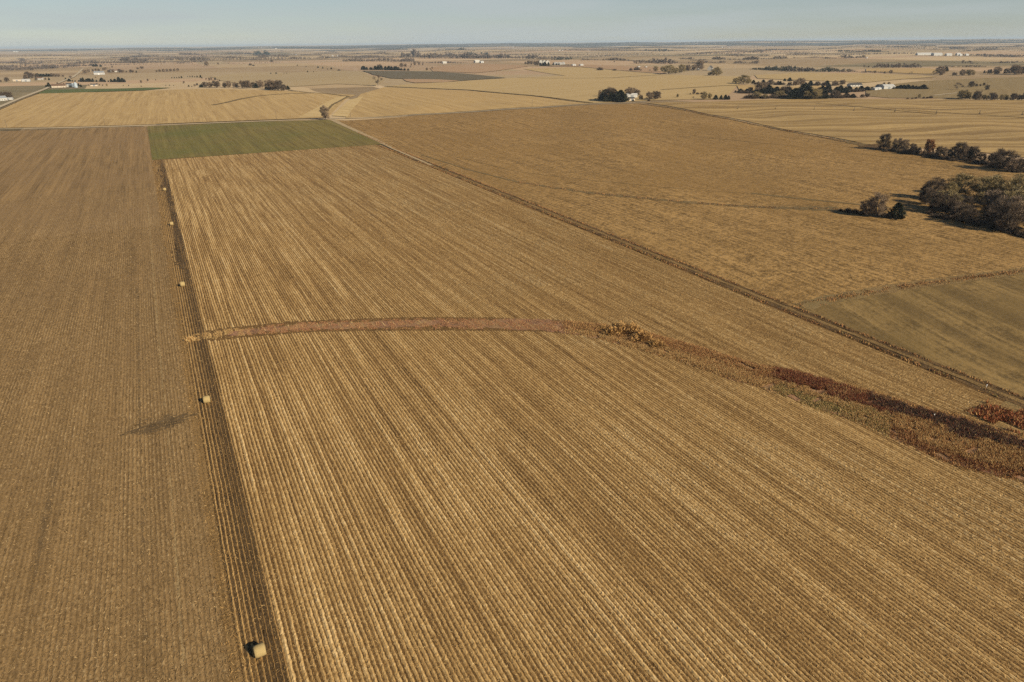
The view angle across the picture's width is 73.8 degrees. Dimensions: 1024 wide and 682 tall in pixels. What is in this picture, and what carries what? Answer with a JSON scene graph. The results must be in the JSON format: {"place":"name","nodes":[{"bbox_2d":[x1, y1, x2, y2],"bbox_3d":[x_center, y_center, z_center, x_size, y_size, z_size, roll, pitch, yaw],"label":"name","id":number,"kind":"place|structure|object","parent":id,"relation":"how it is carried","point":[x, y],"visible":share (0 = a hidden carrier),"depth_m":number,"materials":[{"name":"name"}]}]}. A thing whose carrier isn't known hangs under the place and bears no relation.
{"place":"outdoors","nodes":[
{"label":"outdoors","id":0,"kind":"place"},
{"bbox_2d":[0,69,82,106],"bbox_3d":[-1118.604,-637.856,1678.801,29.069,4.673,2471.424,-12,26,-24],"label":"gravel road","id":1,"kind":"structure","parent":0,"point":[79,71],"depth_m":1274.24,"materials":[{"name":"beige gravel"}]},
{"bbox_2d":[37,88,161,93],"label":"wheat patch","id":2,"kind":"object","parent":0,"point":[83,90],"visible":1,"depth_m":1358.95,"materials":[{"name":"beige plant"}]},
{"bbox_2d":[0,47,222,50],"bbox_3d":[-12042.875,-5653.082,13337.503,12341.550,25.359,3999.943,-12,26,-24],"label":"wooded hills","id":3,"kind":"structure","parent":0,"point":[46,50],"depth_m":14750.08,"materials":[{"name":"plant"}]},
{"bbox_2d":[0,126,230,681],"bbox_3d":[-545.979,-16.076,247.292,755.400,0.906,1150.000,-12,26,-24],"label":"stubble field","id":4,"kind":"structure","parent":0,"point":[46,163],"depth_m":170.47,"materials":[{"name":"plant"}]},
{"bbox_2d":[34,441,61,576],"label":"wheel mark","id":5,"kind":"object","parent":4,"relation":"on","point":[43,526],"visible":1,"depth_m":127.17,"materials":[{"name":"soil"}]},
{"bbox_2d":[0,225,229,681],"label":"bean residue","id":6,"kind":"object","parent":4,"relation":"on","point":[69,473],"visible":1,"depth_m":140.68,"materials":[{"name":"plant"}]},
{"bbox_2d":[136,288,147,677],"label":"wheel mark","id":7,"kind":"object","parent":4,"relation":"on","point":[141,510],"visible":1,"depth_m":130.96,"materials":[{"name":"soil"}]},
{"bbox_2d":[120,413,197,436],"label":"bare soil patch","id":8,"kind":"object","parent":4,"relation":"on","point":[172,419],"visible":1,"depth_m":157.21,"materials":[{"name":"brown soil"}]},
{"bbox_2d":[147,204,185,681],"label":"wheel mark","id":9,"kind":"object","parent":4,"relation":"on","point":[180,622],"visible":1,"depth_m":125.23,"materials":[{"name":"soil"}]},
{"bbox_2d":[0,89,353,127],"bbox_3d":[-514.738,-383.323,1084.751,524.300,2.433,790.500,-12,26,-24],"label":"golden field","id":10,"kind":"structure","parent":0,"point":[110,108],"depth_m":965.43,"materials":[{"name":"beige plant"}]},
{"bbox_2d":[152,160,245,681],"bbox_3d":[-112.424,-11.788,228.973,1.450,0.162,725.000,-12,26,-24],"label":"golden verge","id":11,"kind":"structure","parent":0,"point":[219,566],"depth_m":129.50,"materials":[{"name":"brown plant"}]},
{"bbox_2d":[155,159,290,681],"bbox_3d":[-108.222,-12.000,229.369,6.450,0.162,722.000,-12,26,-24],"label":"soil strip","id":12,"kind":"object","parent":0,"point":[233,563],"visible":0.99,"depth_m":135.32,"materials":[{"name":"soil"}]},
{"bbox_2d":[157,163,250,681],"bbox_3d":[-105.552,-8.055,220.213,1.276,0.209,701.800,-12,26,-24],"label":"wheel rut","id":13,"kind":"structure","parent":12,"relation":"on","point":[229,566],"depth_m":135.81,"materials":[{"name":"soil"}]},
{"bbox_2d":[161,164,274,681],"bbox_3d":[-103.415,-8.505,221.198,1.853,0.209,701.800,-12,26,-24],"label":"wheel rut","id":14,"kind":"structure","parent":12,"relation":"on","point":[240,546],"depth_m":130.26,"materials":[{"name":"soil"}]},
{"bbox_2d":[175,243,263,681],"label":"wheel rut","id":15,"kind":"structure","parent":12,"relation":"on","point":[243,585],"depth_m":126.94,"materials":[{"name":"soil"}]},
{"bbox_2d":[155,160,290,681],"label":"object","id":16,"kind":"object","parent":12,"relation":"on","point":[243,602],"visible":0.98,"depth_m":127.40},
{"bbox_2d":[155,159,291,681],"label":"strip residue","id":17,"kind":"object","parent":12,"relation":"on","point":[227,473],"visible":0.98,"depth_m":129.93,"materials":[{"name":"plant"}]},
{"bbox_2d":[161,160,291,681],"bbox_3d":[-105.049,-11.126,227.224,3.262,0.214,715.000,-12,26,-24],"label":"wheel rut","id":18,"kind":"structure","parent":12,"relation":"on","point":[247,536],"depth_m":132.26,"materials":[{"name":"soil"}]},
{"bbox_2d":[253,642,265,657],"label":"hay bale","id":19,"kind":"object","parent":12,"relation":"on","point":[259,649],"visible":1,"depth_m":96.73},
{"bbox_2d":[147,120,380,159],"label":"green field","id":20,"kind":"structure","parent":0,"point":[185,141],"depth_m":638.21,"materials":[{"name":"green plant"}]},
{"bbox_2d":[210,71,384,86],"bbox_3d":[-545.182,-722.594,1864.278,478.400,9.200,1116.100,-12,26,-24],"label":"pasture","id":21,"kind":"structure","parent":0,"point":[291,79],"depth_m":1768.33,"materials":[{"name":"beige plant"}]},
{"bbox_2d":[300,96,345,116],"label":"mown strip","id":22,"kind":"object","parent":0,"point":[315,112],"visible":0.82,"depth_m":914.26,"materials":[{"name":"beige plant"}]},
{"bbox_2d":[5,101,645,128],"bbox_3d":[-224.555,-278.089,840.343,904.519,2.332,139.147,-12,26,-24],"label":"dirt road","id":23,"kind":"structure","parent":0,"point":[301,119],"depth_m":792.53,"materials":[{"name":"beige soil"}]},
{"bbox_2d":[332,96,362,116],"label":"mown strip","id":24,"kind":"object","parent":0,"point":[346,108],"visible":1,"depth_m":935.43,"materials":[{"name":"beige plant"}]},
{"bbox_2d":[194,45,549,49],"bbox_3d":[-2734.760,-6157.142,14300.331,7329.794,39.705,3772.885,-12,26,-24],"label":"wooded hills","id":25,"kind":"structure","parent":0,"point":[395,46],"depth_m":14403.01,"materials":[{"name":"plant"}]},
{"bbox_2d":[329,119,432,165],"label":"farm track","id":26,"kind":"structure","parent":0,"point":[349,127],"depth_m":634.78,"materials":[{"name":"beige soil"}]},
{"bbox_2d":[404,79,459,82],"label":"reddish field","id":27,"kind":"structure","parent":0,"point":[424,80],"depth_m":1563.73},
{"bbox_2d":[365,71,503,80],"bbox_3d":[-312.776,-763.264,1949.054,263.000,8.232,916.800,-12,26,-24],"label":"tilled field","id":28,"kind":"structure","parent":0,"point":[424,75],"depth_m":1751.00,"materials":[{"name":"soil"}]},
{"bbox_2d":[346,87,588,117],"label":"golden field","id":29,"kind":"structure","parent":0,"point":[387,101],"depth_m":1014.22,"materials":[{"name":"beige plant"}]},
{"bbox_2d":[430,64,524,72],"bbox_3d":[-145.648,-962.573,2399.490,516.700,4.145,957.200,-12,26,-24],"label":"reddish field","id":30,"kind":"structure","parent":0,"point":[472,68],"depth_m":2312.41,"materials":[{"name":"beige soil"}]},
{"bbox_2d":[0,38,1023,393],"bbox_3d":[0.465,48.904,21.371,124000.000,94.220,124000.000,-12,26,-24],"label":"ground","id":31,"kind":"structure","parent":0,"point":[218,66],"depth_m":2756.16,"materials":[{"name":"beige soil"}]},
{"bbox_2d":[0,52,288,69],"bbox_3d":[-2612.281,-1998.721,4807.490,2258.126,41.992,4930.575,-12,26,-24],"label":"woodland","id":32,"kind":"object","parent":31,"relation":"on","point":[127,59],"visible":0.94,"depth_m":3692.03,"materials":[{"name":"green plant"}]},
{"bbox_2d":[319,105,329,119],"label":"bare tree","id":33,"kind":"object","parent":31,"relation":"on","point":[324,113],"visible":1,"depth_m":788.60,"materials":[{"name":"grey plant"}]},
{"bbox_2d":[0,39,1023,67],"bbox_3d":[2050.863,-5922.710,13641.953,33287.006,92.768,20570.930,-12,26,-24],"label":"distant woodland","id":34,"kind":"object","parent":31,"relation":"on","point":[356,56],"visible":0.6,"depth_m":5158.56,"materials":[{"name":"plant"}]},
{"bbox_2d":[244,49,787,66],"bbox_3d":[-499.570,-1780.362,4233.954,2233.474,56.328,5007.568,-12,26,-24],"label":"woodland","id":35,"kind":"object","parent":31,"relation":"on","point":[464,55],"visible":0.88,"depth_m":3635.84,"materials":[{"name":"plant"}]},
{"bbox_2d":[49,39,1023,50],"bbox_3d":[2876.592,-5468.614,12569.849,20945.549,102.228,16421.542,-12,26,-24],"label":"distant woodland","id":36,"kind":"object","parent":31,"relation":"on","point":[631,43],"visible":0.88,"depth_m":14274.00,"materials":[{"name":"green plant"}]},
{"bbox_2d":[253,45,976,70],"bbox_3d":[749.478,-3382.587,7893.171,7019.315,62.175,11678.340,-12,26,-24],"label":"evergreen woodland","id":37,"kind":"object","parent":31,"relation":"on","point":[267,53],"visible":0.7,"depth_m":5713.06,"materials":[{"name":"green plant"}]},
{"bbox_2d":[786,88,805,98],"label":"cedar tree","id":38,"kind":"object","parent":31,"relation":"on","point":[795,92],"visible":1,"depth_m":1007.91,"materials":[{"name":"green plant"}]},
{"bbox_2d":[752,65,850,71],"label":"evergreen woodland","id":39,"kind":"object","parent":31,"relation":"on","point":[828,69],"visible":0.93,"depth_m":1958.74,"materials":[{"name":"green plant"}]},
{"bbox_2d":[797,84,815,98],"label":"cedar tree","id":40,"kind":"object","parent":31,"relation":"on","point":[805,87],"visible":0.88,"depth_m":1005.63,"materials":[{"name":"green plant"}]},
{"bbox_2d":[803,88,821,98],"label":"bare tree","id":41,"kind":"object","parent":31,"relation":"on","point":[816,91],"visible":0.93,"depth_m":1002.54,"materials":[{"name":"brown plant"}]},
{"bbox_2d":[787,67,888,72],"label":"woodland","id":42,"kind":"object","parent":31,"relation":"on","point":[804,69],"visible":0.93,"depth_m":1910.98,"materials":[{"name":"green plant"}]},
{"bbox_2d":[758,46,1023,67],"bbox_3d":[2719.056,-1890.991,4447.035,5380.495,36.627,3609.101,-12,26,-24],"label":"woodland","id":43,"kind":"object","parent":31,"relation":"on","point":[887,65],"visible":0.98,"depth_m":3256.78,"materials":[{"name":"green plant"}]},
{"bbox_2d":[922,139,935,152],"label":"oak tree","id":44,"kind":"object","parent":31,"relation":"on","point":[930,145],"visible":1,"depth_m":504.21,"materials":[{"name":"brown plant"}]},
{"bbox_2d":[866,77,1023,97],"bbox_3d":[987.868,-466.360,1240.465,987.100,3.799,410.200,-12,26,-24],"label":"brown pasture","id":45,"kind":"structure","parent":31,"relation":"on","point":[1009,86],"depth_m":1164.14,"materials":[{"name":"beige plant"}]},
{"bbox_2d":[1009,64,1023,74],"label":"bare tree","id":46,"kind":"object","parent":31,"relation":"on","point":[1016,70],"visible":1,"depth_m":1571.18,"materials":[{"name":"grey plant"}]},
{"bbox_2d":[0,0,1023,47],"label":"sky","id":47,"kind":"structure","parent":0,"point":[23,23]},
{"bbox_2d":[184,41,843,48],"bbox_3d":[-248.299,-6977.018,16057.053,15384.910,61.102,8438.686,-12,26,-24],"label":"wooded hills","id":48,"kind":"structure","parent":0,"point":[517,43],"depth_m":17238.78,"materials":[{"name":"plant"}]},
{"bbox_2d":[386,67,741,102],"bbox_3d":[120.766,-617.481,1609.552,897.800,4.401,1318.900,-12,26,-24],"label":"tan pasture","id":49,"kind":"structure","parent":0,"point":[579,84],"depth_m":1416.93,"materials":[{"name":"beige plant"}]},
{"bbox_2d":[603,90,617,101],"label":"cedar tree","id":50,"kind":"object","parent":49,"relation":"on","point":[613,95],"visible":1,"depth_m":997.05,"materials":[{"name":"green plant"}]},
{"bbox_2d":[614,90,629,101],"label":"cedar tree","id":51,"kind":"object","parent":49,"relation":"on","point":[624,97],"visible":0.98,"depth_m":993.50,"materials":[{"name":"green plant"}]},
{"bbox_2d":[164,145,1023,681],"bbox_3d":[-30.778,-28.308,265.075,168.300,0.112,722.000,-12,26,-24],"label":"corn field","id":52,"kind":"structure","parent":0,"point":[360,257],"depth_m":141.15,"materials":[{"name":"brown plant"}]},
{"bbox_2d":[186,201,1023,681],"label":"corn residue","id":53,"kind":"object","parent":52,"relation":"on","point":[374,303],"visible":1,"depth_m":137.36,"materials":[{"name":"plant"}]},
{"bbox_2d":[193,318,1023,480],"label":"grass waterway","id":54,"kind":"object","parent":52,"relation":"on","point":[536,323],"depth_m":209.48,"materials":[{"name":"brown plant"}]},
{"bbox_2d":[603,326,617,336],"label":"shrub","id":55,"kind":"object","parent":54,"relation":"on","point":[610,331],"visible":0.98,"depth_m":202.17,"materials":[{"name":"brown plant"}]},
{"bbox_2d":[611,321,631,335],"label":"shrub","id":56,"kind":"object","parent":54,"relation":"on","point":[619,327],"visible":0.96,"depth_m":202.58,"materials":[{"name":"brown plant"}]},
{"bbox_2d":[622,321,643,334],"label":"shrub","id":57,"kind":"object","parent":54,"relation":"on","point":[632,325],"visible":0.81,"depth_m":203.35,"materials":[{"name":"brown plant"}]},
{"bbox_2d":[629,329,654,341],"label":"shrub","id":58,"kind":"object","parent":54,"relation":"on","point":[638,335],"visible":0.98,"depth_m":198.45,"materials":[{"name":"brown plant"}]},
{"bbox_2d":[646,338,667,348],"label":"shrub","id":59,"kind":"object","parent":54,"relation":"on","point":[658,342],"visible":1,"depth_m":194.47,"materials":[{"name":"brown plant"}]},
{"bbox_2d":[991,398,1023,433],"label":"rust grass patch","id":60,"kind":"object","parent":52,"relation":"on","point":[1011,404],"visible":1,"depth_m":159.77,"materials":[{"name":"brown plant"}]},
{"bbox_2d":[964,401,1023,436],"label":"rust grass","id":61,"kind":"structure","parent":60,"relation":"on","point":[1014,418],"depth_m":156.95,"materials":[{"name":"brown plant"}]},
{"bbox_2d":[562,65,666,73],"bbox_3d":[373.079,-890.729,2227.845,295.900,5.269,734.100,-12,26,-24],"label":"reddish field","id":62,"kind":"structure","parent":0,"point":[643,68],"depth_m":2242.75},
{"bbox_2d":[338,103,1023,396],"bbox_3d":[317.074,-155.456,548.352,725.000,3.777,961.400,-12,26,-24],"label":"rust field","id":63,"kind":"structure","parent":0,"point":[790,257],"depth_m":405.59,"materials":[{"name":"brown plant"}]},
{"bbox_2d":[458,157,736,192],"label":"wheel mark","id":64,"kind":"object","parent":63,"relation":"on","point":[596,180],"visible":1,"depth_m":424.86,"materials":[{"name":"brown soil"}]},
{"bbox_2d":[423,155,838,211],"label":"grass draw","id":65,"kind":"object","parent":63,"relation":"on","point":[829,208],"depth_m":369.97,"materials":[{"name":"brown plant"}]},
{"bbox_2d":[519,181,837,209],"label":"verge grass","id":66,"kind":"structure","parent":65,"relation":"on","point":[669,199],"depth_m":376.07,"materials":[{"name":"brown plant"}]},
{"bbox_2d":[633,194,810,205],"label":"wheel mark","id":67,"kind":"object","parent":63,"relation":"on","point":[726,201],"visible":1,"depth_m":372.81,"materials":[{"name":"brown soil"}]},
{"bbox_2d":[751,193,921,210],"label":"grass draw","id":68,"kind":"object","parent":63,"relation":"on","point":[823,200],"depth_m":367.82,"materials":[{"name":"brown plant"}]},
{"bbox_2d":[859,199,877,215],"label":"bare tree","id":69,"kind":"object","parent":63,"relation":"on","point":[863,206],"visible":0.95,"depth_m":335.04,"materials":[{"name":"brown plant"}]},
{"bbox_2d":[869,192,890,216],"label":"bare tree","id":70,"kind":"object","parent":63,"relation":"on","point":[881,205],"visible":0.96,"depth_m":331.91,"materials":[{"name":"grey plant"}]},
{"bbox_2d":[885,202,907,218],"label":"cedar tree","id":71,"kind":"object","parent":63,"relation":"on","point":[897,213],"visible":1,"depth_m":328.93,"materials":[{"name":"green plant"}]},
{"bbox_2d":[793,267,1023,309],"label":"grass strip","id":72,"kind":"object","parent":63,"relation":"on","point":[816,303],"depth_m":239.13,"materials":[{"name":"brown plant"}]},
{"bbox_2d":[917,187,935,204],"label":"bare tree","id":73,"kind":"object","parent":63,"relation":"on","point":[929,191],"visible":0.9,"depth_m":354.29,"materials":[{"name":"grey plant"}]},
{"bbox_2d":[919,176,946,196],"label":"bare tree","id":74,"kind":"object","parent":63,"relation":"on","point":[933,183],"visible":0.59,"depth_m":363.31,"materials":[{"name":"grey plant"}]},
{"bbox_2d":[929,191,960,215],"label":"bare tree","id":75,"kind":"object","parent":63,"relation":"on","point":[938,199],"visible":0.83,"depth_m":335.79,"materials":[{"name":"grey plant"}]},
{"bbox_2d":[930,189,965,208],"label":"bare tree","id":76,"kind":"object","parent":63,"relation":"on","point":[950,192],"visible":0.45,"depth_m":341.21,"materials":[{"name":"brown plant"}]},
{"bbox_2d":[943,181,960,192],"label":"bare tree","id":77,"kind":"object","parent":63,"relation":"on","point":[952,186],"visible":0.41,"depth_m":361.52,"materials":[{"name":"brown plant"}]},
{"bbox_2d":[945,200,965,214],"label":"bare tree","id":78,"kind":"object","parent":63,"relation":"on","point":[954,203],"visible":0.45,"depth_m":331.94,"materials":[{"name":"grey plant"}]},
{"bbox_2d":[947,172,978,196],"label":"bare tree","id":79,"kind":"object","parent":63,"relation":"on","point":[960,178],"visible":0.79,"depth_m":372.30,"materials":[{"name":"brown plant"}]},
{"bbox_2d":[954,204,981,225],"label":"bare tree","id":80,"kind":"object","parent":63,"relation":"on","point":[969,213],"visible":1,"depth_m":317.90,"materials":[{"name":"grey plant"}]},
{"bbox_2d":[959,196,976,209],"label":"bare tree","id":81,"kind":"object","parent":63,"relation":"on","point":[970,201],"visible":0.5,"depth_m":339.34,"materials":[{"name":"grey plant"}]},
{"bbox_2d":[973,174,1007,198],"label":"bare tree","id":82,"kind":"object","parent":63,"relation":"on","point":[992,180],"visible":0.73,"depth_m":361.36,"materials":[{"name":"brown plant"}]},
{"bbox_2d":[976,189,1005,212],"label":"bare tree","id":83,"kind":"object","parent":63,"relation":"on","point":[989,196],"visible":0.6,"depth_m":336.97,"materials":[{"name":"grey plant"}]},
{"bbox_2d":[981,203,1003,220],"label":"bare tree","id":84,"kind":"object","parent":63,"relation":"on","point":[993,207],"visible":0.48,"depth_m":321.01,"materials":[{"name":"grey plant"}]},
{"bbox_2d":[982,208,1011,225],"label":"bare tree","id":85,"kind":"object","parent":63,"relation":"on","point":[991,218],"visible":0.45,"depth_m":313.95,"materials":[{"name":"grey plant"}]},
{"bbox_2d":[992,201,1023,231],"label":"bare tree","id":86,"kind":"object","parent":63,"relation":"on","point":[1012,211],"visible":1,"depth_m":304.36,"materials":[{"name":"grey plant"}]},
{"bbox_2d":[992,195,1023,220],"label":"bare tree","id":87,"kind":"object","parent":63,"relation":"on","point":[1015,199],"visible":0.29,"depth_m":319.50,"materials":[{"name":"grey plant"}]},
{"bbox_2d":[999,173,1023,192],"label":"bare tree","id":88,"kind":"object","parent":63,"relation":"on","point":[1018,179],"visible":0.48,"depth_m":353.99,"materials":[{"name":"brown plant"}]},
{"bbox_2d":[1001,184,1023,217],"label":"bare tree","id":89,"kind":"object","parent":63,"relation":"on","point":[1020,191],"visible":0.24,"depth_m":328.74,"materials":[{"name":"brown plant"}]},
{"bbox_2d":[1005,158,1020,169],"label":"bare tree","id":90,"kind":"object","parent":63,"relation":"on","point":[1014,165],"visible":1,"depth_m":439.13,"materials":[{"name":"grey plant"}]},
{"bbox_2d":[358,132,1023,400],"bbox_3d":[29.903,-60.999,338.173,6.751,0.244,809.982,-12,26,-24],"label":"track verge","id":91,"kind":"structure","parent":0,"point":[992,386],"depth_m":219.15,"materials":[{"name":"brown plant"}]},
{"bbox_2d":[378,145,1023,407],"bbox_3d":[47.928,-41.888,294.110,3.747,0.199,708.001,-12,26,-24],"label":"track verge","id":92,"kind":"structure","parent":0,"point":[1000,396],"depth_m":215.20,"materials":[{"name":"brown plant"}]},
{"bbox_2d":[431,165,1023,403],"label":"farm track","id":93,"kind":"structure","parent":0,"point":[901,353],"depth_m":224.17,"materials":[{"name":"brown soil"}]},
{"bbox_2d":[487,41,1023,46],"bbox_3d":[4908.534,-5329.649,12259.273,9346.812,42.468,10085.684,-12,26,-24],"label":"wooded hills","id":94,"kind":"structure","parent":0,"point":[600,45],"depth_m":12634.46,"materials":[{"name":"plant"}]},
{"bbox_2d":[644,104,868,145],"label":"grass draw","id":95,"kind":"object","parent":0,"point":[859,144],"depth_m":633.93,"materials":[{"name":"brown plant"}]},
{"bbox_2d":[737,85,825,90],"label":"pale field","id":96,"kind":"structure","parent":0,"point":[743,87],"depth_m":1263.51,"materials":[{"name":"beige plant"}]},
{"bbox_2d":[727,44,935,45],"bbox_3d":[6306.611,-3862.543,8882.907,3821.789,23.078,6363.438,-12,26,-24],"label":"wooded hills","id":97,"kind":"structure","parent":0,"point":[821,45],"depth_m":10391.85,"materials":[{"name":"plant"}]},
{"bbox_2d":[651,99,1023,156],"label":"tan field","id":98,"kind":"structure","parent":0,"point":[984,131],"depth_m":749.44,"materials":[{"name":"beige plant"}]},
{"bbox_2d":[755,73,936,81],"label":"pale field","id":99,"kind":"structure","parent":0,"point":[860,77],"depth_m":1606.75,"materials":[{"name":"beige plant"}]},
{"bbox_2d":[866,68,946,73],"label":"pale field","id":100,"kind":"structure","parent":0,"point":[916,70],"depth_m":1824.26,"materials":[{"name":"beige plant"}]},
{"bbox_2d":[800,275,1023,396],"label":"olive field","id":101,"kind":"structure","parent":0,"point":[975,328],"depth_m":209.67,"materials":[{"name":"plant"}]},
{"bbox_2d":[859,144,1023,171],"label":"grass draw","id":102,"kind":"object","parent":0,"point":[873,146],"depth_m":510.68,"materials":[{"name":"brown plant"}]},
{"bbox_2d":[876,133,891,148],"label":"bare tree","id":103,"kind":"object","parent":102,"relation":"on","point":[885,141],"visible":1,"depth_m":533.28,"materials":[{"name":"grey plant"}]},
{"bbox_2d":[892,138,903,149],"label":"bare tree","id":104,"kind":"object","parent":102,"relation":"on","point":[897,145],"visible":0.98,"depth_m":527.27,"materials":[{"name":"grey plant"}]},
{"bbox_2d":[950,141,968,158],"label":"bare tree","id":105,"kind":"object","parent":102,"relation":"on","point":[957,149],"visible":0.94,"depth_m":485.81,"materials":[{"name":"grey plant"}]},
{"bbox_2d":[967,145,980,159],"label":"bare tree","id":106,"kind":"object","parent":102,"relation":"on","point":[976,153],"visible":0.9,"depth_m":480.94,"materials":[{"name":"grey plant"}]},
{"bbox_2d":[987,148,1021,168],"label":"bare tree","id":107,"kind":"object","parent":102,"relation":"on","point":[1001,153],"visible":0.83,"depth_m":447.38,"materials":[{"name":"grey plant"}]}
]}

